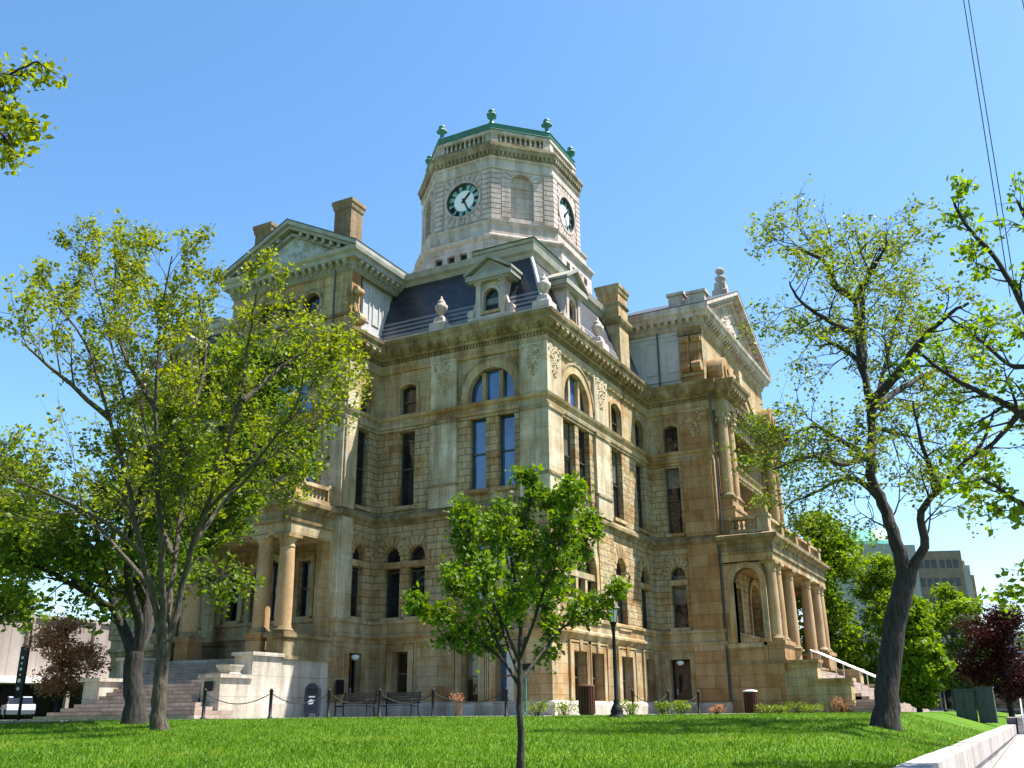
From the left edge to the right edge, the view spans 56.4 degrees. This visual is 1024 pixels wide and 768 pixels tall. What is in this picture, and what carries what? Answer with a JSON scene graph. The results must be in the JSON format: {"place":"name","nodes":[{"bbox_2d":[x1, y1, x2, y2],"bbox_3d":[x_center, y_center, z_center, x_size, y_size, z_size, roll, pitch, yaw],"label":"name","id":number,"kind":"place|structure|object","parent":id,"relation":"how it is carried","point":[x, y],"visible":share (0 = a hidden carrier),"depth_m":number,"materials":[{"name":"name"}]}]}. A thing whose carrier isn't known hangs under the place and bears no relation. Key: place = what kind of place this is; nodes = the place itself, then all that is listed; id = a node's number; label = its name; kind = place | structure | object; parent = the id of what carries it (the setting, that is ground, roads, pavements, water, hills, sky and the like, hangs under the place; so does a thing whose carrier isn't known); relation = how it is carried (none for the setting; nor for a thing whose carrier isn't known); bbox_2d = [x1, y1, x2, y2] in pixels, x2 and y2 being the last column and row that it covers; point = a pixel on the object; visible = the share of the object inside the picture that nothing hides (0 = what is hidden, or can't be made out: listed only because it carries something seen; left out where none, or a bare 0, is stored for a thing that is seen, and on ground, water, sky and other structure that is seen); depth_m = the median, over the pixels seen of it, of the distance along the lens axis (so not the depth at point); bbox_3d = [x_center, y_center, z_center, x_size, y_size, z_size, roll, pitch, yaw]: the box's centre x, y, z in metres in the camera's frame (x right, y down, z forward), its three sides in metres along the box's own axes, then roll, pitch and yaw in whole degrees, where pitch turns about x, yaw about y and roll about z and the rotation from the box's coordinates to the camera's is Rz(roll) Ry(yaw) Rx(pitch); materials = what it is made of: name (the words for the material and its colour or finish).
{"place":"outdoors","nodes":[
{"label":"outdoors","id":0,"kind":"place"},
{"bbox_2d":[0,696,35,719],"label":"parked car","id":1,"kind":"object","parent":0,"point":[10,706],"visible":0.89,"depth_m":63.52,"materials":[{"name":"white paint"}]},
{"bbox_2d":[0,720,106,723],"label":"stair path","id":2,"kind":"structure","parent":0,"point":[10,722],"depth_m":28.09,"materials":[{"name":"concrete"}]},
{"bbox_2d":[0,612,110,718],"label":"shopping hall","id":3,"kind":"structure","parent":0,"point":[12,641],"depth_m":73.21,"materials":[{"name":"white concrete"}]},
{"bbox_2d":[0,687,24,706],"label":"shop window","id":4,"kind":"structure","parent":3,"relation":"in","point":[5,692],"depth_m":72.01,"materials":[{"name":"black glass"}]},
{"bbox_2d":[51,689,81,711],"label":"shop window","id":5,"kind":"structure","parent":3,"relation":"in","point":[72,701],"depth_m":76.80,"materials":[{"name":"black glass"}]},
{"bbox_2d":[1,713,752,720],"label":"building path","id":6,"kind":"structure","parent":0,"point":[446,716],"depth_m":35.08,"materials":[{"name":"concrete"}]},
{"bbox_2d":[267,688,273,717],"bbox_3d":[-8.078,10.723,31.965,0.180,1.020,0.171,-10,-21,26],"label":"bollard","id":7,"kind":"object","parent":6,"relation":"on","point":[271,691],"visible":0.82,"depth_m":31.93,"materials":[{"name":"black metal"}]},
{"bbox_2d":[303,683,320,717],"bbox_3d":[-7.568,12.013,36.245,0.541,1.264,0.525,0,-19,0],"label":"mailbox","id":8,"kind":"object","parent":6,"relation":"on","point":[312,691],"visible":0.88,"depth_m":36.07,"materials":[{"name":"blue paint"}]},
{"bbox_2d":[325,689,330,717],"bbox_3d":[-6.310,11.030,32.902,0.180,1.020,0.171,-10,-21,26],"label":"bollard","id":9,"kind":"object","parent":6,"relation":"on","point":[328,701],"visible":0.79,"depth_m":32.88,"materials":[{"name":"black metal"}]},
{"bbox_2d":[334,692,377,716],"bbox_3d":[-6.317,12.937,38.548,1.700,0.976,0.734,-10,-21,26],"label":"bench","id":10,"kind":"object","parent":6,"relation":"on","point":[367,696],"visible":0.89,"depth_m":38.75,"materials":[{"name":"black metal"}]},
{"bbox_2d":[377,689,381,716],"bbox_3d":[-4.640,11.207,33.461,0.180,1.020,0.171,-10,-21,26],"label":"bollard","id":11,"kind":"object","parent":6,"relation":"on","point":[379,701],"visible":0.82,"depth_m":33.43,"materials":[{"name":"black metal"}]},
{"bbox_2d":[377,691,421,716],"bbox_3d":[-4.531,12.871,38.406,1.700,0.976,0.734,-10,-21,26],"label":"bench","id":12,"kind":"object","parent":6,"relation":"on","point":[400,697],"visible":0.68,"depth_m":38.63,"materials":[{"name":"black metal"}]},
{"bbox_2d":[430,688,434,716],"bbox_3d":[-2.797,11.316,33.825,0.180,1.020,0.171,-10,-21,26],"label":"bollard","id":13,"kind":"object","parent":6,"relation":"on","point":[433,702],"visible":0.8,"depth_m":33.80,"materials":[{"name":"black metal"}]},
{"bbox_2d":[451,691,464,715],"bbox_3d":[-2.171,12.548,37.567,0.684,0.981,0.571,6,-20,-17],"label":"flower pot","id":14,"kind":"object","parent":6,"relation":"on","point":[458,707],"visible":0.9,"depth_m":37.39,"materials":[{"name":"beige ceramic"}]},
{"bbox_2d":[504,688,508,715],"bbox_3d":[-0.206,11.252,33.709,0.180,1.020,0.171,-10,-21,26],"label":"bollard","id":15,"kind":"object","parent":6,"relation":"on","point":[506,701],"visible":0.81,"depth_m":33.67,"materials":[{"name":"black metal"}]},
{"bbox_2d":[523,698,550,715],"bbox_3d":[0.822,11.151,32.897,0.995,0.615,1.021,-10,-21,26],"label":"shrub","id":16,"kind":"object","parent":6,"relation":"on","point":[537,709],"visible":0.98,"depth_m":32.87,"materials":[{"name":"green plant"}]},
{"bbox_2d":[552,698,578,715],"bbox_3d":[1.851,11.490,33.950,1.042,0.644,1.049,-10,-21,26],"label":"shrub","id":17,"kind":"object","parent":6,"relation":"on","point":[564,706],"visible":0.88,"depth_m":33.88,"materials":[{"name":"green plant"}]},
{"bbox_2d":[0,711,1019,767],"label":"lawn","id":18,"kind":"structure","parent":0,"point":[950,717],"depth_m":17.78,"materials":[{"name":"green plant"}]},
{"bbox_2d":[13,619,32,719],"bbox_3d":[-22.330,12.941,43.387,0.893,4.426,0.406,-10,-21,26],"label":"banner lamp","id":19,"kind":"object","parent":18,"relation":"on","point":[21,674],"visible":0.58,"depth_m":43.22,"materials":[{"name":"black metal"}]},
{"bbox_2d":[0,446,61,631],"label":"broadleaf tree","id":20,"kind":"object","parent":18,"relation":"on","point":[7,608],"visible":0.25,"depth_m":36.18,"materials":[{"name":"green plant"}]},
{"bbox_2d":[0,44,71,176],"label":"overhanging tree","id":21,"kind":"object","parent":18,"relation":"on","point":[24,130],"visible":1,"depth_m":10.71,"materials":[{"name":"green plant"}]},
{"bbox_2d":[22,609,115,711],"bbox_3d":[-20.246,12.817,43.237,3.855,5.126,4.146,-10,-21,26],"label":"flowering tree","id":22,"kind":"object","parent":18,"relation":"on","point":[51,641],"visible":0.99,"depth_m":42.98,"materials":[{"name":"red plant"}]},
{"bbox_2d":[0,326,329,724],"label":"deciduous tree","id":23,"kind":"object","parent":18,"relation":"on","point":[65,550],"visible":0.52,"depth_m":27.74,"materials":[{"name":"green plant"}]},
{"bbox_2d":[0,207,375,730],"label":"deciduous tree","id":24,"kind":"object","parent":18,"relation":"on","point":[119,331],"visible":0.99,"depth_m":24.27,"materials":[{"name":"green plant"}]},
{"bbox_2d":[200,688,206,718],"bbox_3d":[-10.095,10.516,31.313,0.180,1.020,0.171,-10,-21,26],"label":"bollard","id":25,"kind":"object","parent":18,"relation":"on","point":[204,703],"visible":0.81,"depth_m":31.29,"materials":[{"name":"black metal"}]},
{"bbox_2d":[33,109,929,719],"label":"courthouse","id":26,"kind":"structure","parent":18,"relation":"on","point":[499,341],"depth_m":47.53,"materials":[{"name":"stone"}]},
{"bbox_2d":[222,562,245,624],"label":"window","id":27,"kind":"structure","parent":26,"relation":"in","point":[236,608],"depth_m":45.21,"materials":[{"name":"black glass"}]},
{"bbox_2d":[241,554,278,651],"bbox_3d":[-11.224,10.300,44.192,2.600,4.850,0.460,-10,-21,26],"label":"door","id":28,"kind":"structure","parent":26,"relation":"in","point":[247,613],"depth_m":44.56,"materials":[{"name":"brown wood"}]},
{"bbox_2d":[257,302,277,326],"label":"window","id":29,"kind":"structure","parent":26,"relation":"in","point":[267,303],"depth_m":49.80,"materials":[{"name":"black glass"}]},
{"bbox_2d":[244,376,319,423],"bbox_3d":[-11.335,0.560,47.511,4.740,2.710,0.430,-10,-21,26],"label":"window","id":30,"kind":"structure","parent":26,"relation":"in","point":[307,407],"depth_m":46.93,"materials":[{"name":"glass"}]},
{"bbox_2d":[278,296,299,321],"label":"window","id":31,"kind":"structure","parent":26,"relation":"in","point":[289,297],"depth_m":49.16,"materials":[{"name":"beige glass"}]},
{"bbox_2d":[292,555,315,619],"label":"window","id":32,"kind":"structure","parent":26,"relation":"in","point":[308,575],"depth_m":43.50,"materials":[{"name":"black glass"}]},
{"bbox_2d":[300,291,322,316],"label":"window","id":33,"kind":"structure","parent":26,"relation":"in","point":[316,299],"depth_m":48.58,"materials":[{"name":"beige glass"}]},
{"bbox_2d":[336,680,343,693],"bbox_3d":[-7.451,13.129,41.378,0.040,0.600,0.500,-10,-21,26],"label":"wall notice","id":34,"kind":"object","parent":26,"relation":"attached to","point":[339,686],"depth_m":41.35,"materials":[{"name":"black metal"}]},
{"bbox_2d":[343,646,365,699],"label":"window","id":35,"kind":"structure","parent":26,"relation":"in","point":[349,664],"depth_m":42.92,"materials":[{"name":"beige stone"}]},
{"bbox_2d":[349,548,364,620],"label":"window","id":36,"kind":"structure","parent":26,"relation":"in","point":[353,612],"depth_m":44.12,"materials":[{"name":"black glass"}]},
{"bbox_2d":[354,431,369,511],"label":"window","id":37,"kind":"structure","parent":26,"relation":"in","point":[361,436],"depth_m":45.95,"materials":[{"name":"black glass"}]},
{"bbox_2d":[359,379,373,415],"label":"window","id":38,"kind":"structure","parent":26,"relation":"in","point":[366,381],"depth_m":47.11,"materials":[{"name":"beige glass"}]},
{"bbox_2d":[378,548,400,620],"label":"window","id":39,"kind":"structure","parent":26,"relation":"in","point":[393,576],"depth_m":44.68,"materials":[{"name":"black glass"}]},
{"bbox_2d":[385,644,413,699],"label":"window","id":40,"kind":"structure","parent":26,"relation":"in","point":[405,664],"depth_m":43.10,"materials":[{"name":"beige stone"}]},
{"bbox_2d":[394,432,414,510],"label":"window","id":41,"kind":"structure","parent":26,"relation":"in","point":[408,445],"depth_m":46.21,"materials":[{"name":"black glass"}]},
{"bbox_2d":[396,380,419,416],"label":"window","id":42,"kind":"structure","parent":26,"relation":"in","point":[411,396],"depth_m":47.27,"materials":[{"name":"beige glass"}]},
{"bbox_2d":[403,546,424,619],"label":"window","id":43,"kind":"structure","parent":26,"relation":"in","point":[418,574],"depth_m":44.28,"materials":[{"name":"black glass"}]},
{"bbox_2d":[455,643,484,703],"bbox_3d":[-1.722,12.597,41.355,1.450,2.690,0.590,-10,-21,26],"label":"window","id":44,"kind":"structure","parent":26,"relation":"in","point":[475,682],"depth_m":41.42,"materials":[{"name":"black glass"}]},
{"bbox_2d":[466,418,487,494],"bbox_3d":[-1.535,3.314,44.333,1.110,3.620,0.470,-10,-21,26],"label":"window","id":45,"kind":"structure","parent":26,"relation":"in","point":[479,426],"depth_m":44.52,"materials":[{"name":"glass"}]},
{"bbox_2d":[458,528,518,614],"bbox_3d":[-0.840,8.220,42.276,3.340,3.990,0.470,-10,-21,26],"label":"window","id":46,"kind":"structure","parent":26,"relation":"in","point":[459,602],"depth_m":42.42,"materials":[{"name":"glass"}]},
{"bbox_2d":[461,358,519,404],"bbox_3d":[-0.917,-0.096,45.121,3.280,2.210,0.430,-10,-21,26],"label":"window","id":47,"kind":"structure","parent":26,"relation":"in","point":[511,373],"depth_m":45.31,"materials":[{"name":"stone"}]},
{"bbox_2d":[489,640,517,703],"bbox_3d":[-0.212,12.323,40.601,1.470,2.690,0.590,-10,-21,26],"label":"window","id":48,"kind":"structure","parent":26,"relation":"in","point":[507,681],"depth_m":40.67,"materials":[{"name":"beige stone"}]},
{"bbox_2d":[495,414,516,490],"bbox_3d":[-0.202,3.072,43.667,1.090,3.620,0.470,-10,-21,26],"label":"window","id":49,"kind":"structure","parent":26,"relation":"in","point":[507,421],"depth_m":43.89,"materials":[{"name":"glass"}]},
{"bbox_2d":[563,420,570,474],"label":"window","id":50,"kind":"structure","parent":26,"relation":"in","point":[566,431],"depth_m":45.28,"materials":[{"name":"black glass"}]},
{"bbox_2d":[562,365,592,417],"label":"window","id":51,"kind":"structure","parent":26,"relation":"in","point":[571,369],"depth_m":47.09,"materials":[{"name":"stone"}]},
{"bbox_2d":[571,643,589,700],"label":"window","id":52,"kind":"structure","parent":26,"relation":"in","point":[574,646],"depth_m":42.29,"materials":[{"name":"beige stone"}]},
{"bbox_2d":[568,528,600,625],"bbox_3d":[3.154,8.779,43.847,0.470,4.290,3.940,-10,-21,26],"label":"window","id":53,"kind":"structure","parent":26,"relation":"in","point":[596,560],"depth_m":45.16,"materials":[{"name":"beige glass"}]},
{"bbox_2d":[578,429,594,502],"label":"window","id":54,"kind":"structure","parent":26,"relation":"in","point":[580,434],"depth_m":46.76,"materials":[{"name":"black glass"}]},
{"bbox_2d":[589,645,607,703],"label":"window","id":55,"kind":"structure","parent":26,"relation":"in","point":[594,648],"depth_m":44.07,"materials":[{"name":"beige stone"}]},
{"bbox_2d":[609,399,623,437],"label":"window","id":56,"kind":"structure","parent":26,"relation":"in","point":[612,414],"depth_m":51.29,"materials":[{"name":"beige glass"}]},
{"bbox_2d":[611,451,627,525],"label":"window","id":57,"kind":"structure","parent":26,"relation":"in","point":[616,518],"depth_m":50.03,"materials":[{"name":"black glass"}]},
{"bbox_2d":[616,562,631,631],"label":"window","id":58,"kind":"structure","parent":26,"relation":"in","point":[618,571],"depth_m":47.95,"materials":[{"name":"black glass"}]},
{"bbox_2d":[619,649,636,701],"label":"window","id":59,"kind":"structure","parent":26,"relation":"in","point":[622,652],"depth_m":47.09,"materials":[{"name":"beige stone"}]},
{"bbox_2d":[632,416,645,451],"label":"window","id":60,"kind":"structure","parent":26,"relation":"in","point":[635,429],"depth_m":54.10,"materials":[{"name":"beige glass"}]},
{"bbox_2d":[636,465,650,535],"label":"window","id":61,"kind":"structure","parent":26,"relation":"in","point":[640,529],"depth_m":52.93,"materials":[{"name":"black glass"}]},
{"bbox_2d":[641,570,655,636],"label":"window","id":62,"kind":"structure","parent":26,"relation":"in","point":[643,593],"depth_m":50.94,"materials":[{"name":"black glass"}]},
{"bbox_2d":[644,653,659,702],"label":"window","id":63,"kind":"structure","parent":26,"relation":"in","point":[646,655],"depth_m":49.76,"materials":[{"name":"beige stone"}]},
{"bbox_2d":[660,422,680,453],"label":"window","id":64,"kind":"structure","parent":26,"relation":"in","point":[672,437],"depth_m":54.52,"materials":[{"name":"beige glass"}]},
{"bbox_2d":[665,468,685,537],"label":"window","id":65,"kind":"structure","parent":26,"relation":"in","point":[672,475],"depth_m":53.42,"materials":[{"name":"black glass"}]},
{"bbox_2d":[664,654,696,701],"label":"window","id":66,"kind":"structure","parent":26,"relation":"in","point":[684,676],"depth_m":50.42,"materials":[{"name":"beige stone"}]},
{"bbox_2d":[671,568,690,630],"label":"window","id":67,"kind":"structure","parent":26,"relation":"in","point":[679,592],"depth_m":51.65,"materials":[{"name":"black glass"}]},
{"bbox_2d":[736,583,745,633],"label":"window","id":68,"kind":"structure","parent":26,"relation":"in","point":[738,586],"depth_m":53.53,"materials":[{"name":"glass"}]},
{"bbox_2d":[749,580,764,641],"bbox_3d":[14.206,14.074,56.118,0.600,5.050,3.000,-10,-21,26],"label":"door","id":69,"kind":"structure","parent":26,"relation":"in","point":[753,582],"depth_m":56.18,"materials":[{"name":"brown wood"}]},
{"bbox_2d":[400,463,636,767],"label":"young tree","id":70,"kind":"object","parent":18,"relation":"on","point":[507,602],"visible":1,"depth_m":11.42,"materials":[{"name":"green plant"}]},
{"bbox_2d":[522,663,534,715],"bbox_3d":[0.627,11.273,35.142,0.500,1.900,0.110,-10,-21,26],"label":"sign post","id":71,"kind":"object","parent":18,"relation":"on","point":[525,667],"visible":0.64,"depth_m":35.23,"materials":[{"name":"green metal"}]},
{"bbox_2d":[578,685,595,714],"bbox_3d":[2.598,10.977,33.187,0.608,1.010,0.608,-10,-21,26],"label":"litter bin","id":72,"kind":"object","parent":18,"relation":"on","point":[586,698],"visible":0.91,"depth_m":32.98,"materials":[{"name":"brown wood"}]},
{"bbox_2d":[607,597,624,716],"bbox_3d":[3.102,8.296,28.865,0.510,3.650,0.510,-10,-21,26],"label":"lamp post","id":73,"kind":"object","parent":18,"relation":"on","point":[617,710],"visible":0.8,"depth_m":28.70,"materials":[{"name":"black metal"}]},
{"bbox_2d":[620,699,640,714],"bbox_3d":[4.189,11.617,34.312,0.872,0.598,1.028,12,-23,-32],"label":"shrub","id":74,"kind":"object","parent":18,"relation":"on","point":[630,707],"visible":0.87,"depth_m":34.24,"materials":[{"name":"green plant"}]},
{"bbox_2d":[653,700,672,714],"bbox_3d":[4.973,10.643,31.379,0.713,0.510,0.696,3,-19,-10],"label":"shrub","id":75,"kind":"object","parent":18,"relation":"on","point":[660,706],"visible":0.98,"depth_m":31.30,"materials":[{"name":"green plant"}]},
{"bbox_2d":[671,700,694,713],"bbox_3d":[5.839,11.107,32.773,0.879,0.528,0.987,-10,-21,26],"label":"shrub","id":76,"kind":"object","parent":18,"relation":"on","point":[681,707],"visible":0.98,"depth_m":32.69,"materials":[{"name":"green plant"}]},
{"bbox_2d":[708,704,726,713],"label":"shrub","id":77,"kind":"object","parent":18,"relation":"on","point":[719,708],"visible":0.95,"depth_m":41.15,"materials":[{"name":"orange plant"}]},
{"bbox_2d":[743,690,758,712],"bbox_3d":[11.119,14.777,44.457,0.667,1.030,0.667,-10,-21,26],"label":"litter bin","id":78,"kind":"object","parent":18,"relation":"on","point":[750,697],"visible":0.94,"depth_m":44.24,"materials":[{"name":"brown wood"}]},
{"bbox_2d":[754,703,777,713],"bbox_3d":[11.543,14.828,43.607,1.311,0.467,0.964,5,-20,-15],"label":"shrub","id":79,"kind":"object","parent":18,"relation":"on","point":[763,708],"visible":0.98,"depth_m":43.56,"materials":[{"name":"green plant"}]},
{"bbox_2d":[769,705,789,712],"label":"shrub","id":80,"kind":"object","parent":18,"relation":"on","point":[780,709],"visible":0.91,"depth_m":43.96,"materials":[{"name":"green plant"}]},
{"bbox_2d":[782,701,808,712],"bbox_3d":[13.305,15.222,44.961,1.211,0.572,1.400,13,-23,-34],"label":"shrub","id":81,"kind":"object","parent":18,"relation":"on","point":[800,705],"visible":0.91,"depth_m":44.86,"materials":[{"name":"green plant"}]},
{"bbox_2d":[793,508,879,683],"bbox_3d":[21.161,15.391,65.142,7.091,13.826,7.260,1,-19,-4],"label":"broadleaf tree","id":82,"kind":"object","parent":18,"relation":"on","point":[835,555],"visible":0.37,"depth_m":63.80,"materials":[{"name":"green plant"}]},
{"bbox_2d":[830,696,849,712],"bbox_3d":[15.682,15.304,45.577,0.904,0.775,1.063,-10,-21,26],"label":"shrub","id":83,"kind":"object","parent":18,"relation":"on","point":[841,705],"visible":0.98,"depth_m":45.51,"materials":[{"name":"orange plant"}]},
{"bbox_2d":[715,173,1023,731],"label":"deciduous tree","id":84,"kind":"object","parent":18,"relation":"on","point":[886,712],"visible":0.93,"depth_m":24.27,"materials":[{"name":"green plant"}]},
{"bbox_2d":[846,551,939,691],"bbox_3d":[25.489,16.526,64.003,5.492,10.862,5.214,-10,-21,26],"label":"broadleaf tree","id":85,"kind":"object","parent":18,"relation":"on","point":[880,577],"visible":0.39,"depth_m":64.53,"materials":[{"name":"green plant"}]},
{"bbox_2d":[877,595,956,711],"bbox_3d":[17.862,11.935,42.311,2.875,5.524,3.298,4,-20,-14],"label":"broadleaf tree","id":86,"kind":"object","parent":18,"relation":"on","point":[924,651],"visible":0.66,"depth_m":41.52,"materials":[{"name":"green plant"}]},
{"bbox_2d":[924,674,967,710],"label":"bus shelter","id":87,"kind":"object","parent":18,"relation":"on","point":[951,692],"visible":0.13,"depth_m":71.26,"materials":[{"name":"black metal"}]},
{"bbox_2d":[926,582,998,690],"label":"broadleaf tree","id":88,"kind":"object","parent":18,"relation":"on","point":[956,602],"visible":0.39,"depth_m":71.80,"materials":[{"name":"green plant"}]},
{"bbox_2d":[952,689,978,721],"bbox_3d":[18.938,13.423,39.870,0.830,1.300,0.790,-10,-21,26],"label":"utility cabinet","id":89,"kind":"object","parent":18,"relation":"on","point":[965,703],"visible":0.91,"depth_m":39.59,"materials":[{"name":"metal"}]},
{"bbox_2d":[942,613,1001,709],"bbox_3d":[28.465,17.130,58.610,4.602,6.151,3.230,8,-21,-24],"label":"broadleaf tree","id":90,"kind":"object","parent":18,"relation":"on","point":[947,646],"visible":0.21,"depth_m":58.78,"materials":[{"name":"green plant"}]},
{"bbox_2d":[947,599,1023,716],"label":"maroon tree","id":91,"kind":"object","parent":18,"relation":"on","point":[989,639],"visible":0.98,"depth_m":48.38,"materials":[{"name":"red plant"}]},
{"bbox_2d":[973,686,998,722],"bbox_3d":[19.763,13.361,39.787,0.740,1.430,0.890,-10,-21,26],"label":"utility cabinet","id":92,"kind":"object","parent":18,"relation":"on","point":[986,705],"visible":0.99,"depth_m":39.45,"materials":[{"name":"green metal"}]},
{"bbox_2d":[0,0,1023,632],"label":"sky","id":93,"kind":"structure","parent":0,"point":[679,118],"materials":[{"name":"blue"}]},
{"bbox_2d":[857,631,1023,710],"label":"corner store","id":94,"kind":"structure","parent":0,"point":[1000,704],"depth_m":91.02,"materials":[{"name":"brown glass"}]},
{"bbox_2d":[923,683,1023,708],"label":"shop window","id":95,"kind":"structure","parent":94,"relation":"in","point":[999,703],"depth_m":90.89,"materials":[{"name":"black glass"}]},
{"bbox_2d":[880,168,1023,618],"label":"street tree","id":96,"kind":"object","parent":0,"point":[964,489],"visible":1,"depth_m":14.08,"materials":[{"name":"green plant"}]},
{"bbox_2d":[963,0,1010,296],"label":"overhead cable","id":97,"kind":"object","parent":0,"point":[985,140],"visible":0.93,"depth_m":23.18,"materials":[{"name":"black metal"}]},
{"bbox_2d":[968,0,1013,278],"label":"overhead cable","id":98,"kind":"object","parent":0,"point":[990,136],"visible":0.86,"depth_m":23.21,"materials":[{"name":"black metal"}]},
{"bbox_2d":[989,733,1023,767],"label":"sidewalk","id":99,"kind":"structure","parent":0,"point":[1011,755],"depth_m":26.73,"materials":[{"name":"concrete"}]},
{"bbox_2d":[1017,698,1023,733],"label":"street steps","id":100,"kind":"structure","parent":99,"relation":"on","point":[1020,725],"depth_m":42.67,"materials":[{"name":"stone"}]},
{"bbox_2d":[1006,714,1023,732],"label":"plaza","id":101,"kind":"structure","parent":0,"point":[1012,721],"depth_m":43.47,"materials":[{"name":"concrete"}]},
{"bbox_3d":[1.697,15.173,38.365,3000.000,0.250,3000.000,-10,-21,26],"label":"terrain","id":102,"kind":"structure","parent":0,"visible":0},
{"bbox_2d":[835,528,979,636],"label":"office tower","id":103,"kind":"structure","parent":102,"relation":"on","point":[950,567],"depth_m":177.83,"materials":[{"name":"grey concrete"}]},
{"bbox_2d":[894,725,1016,767],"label":"retaining wall","id":104,"kind":"structure","parent":102,"relation":"on","point":[984,750],"depth_m":18.59,"materials":[{"name":"concrete"}]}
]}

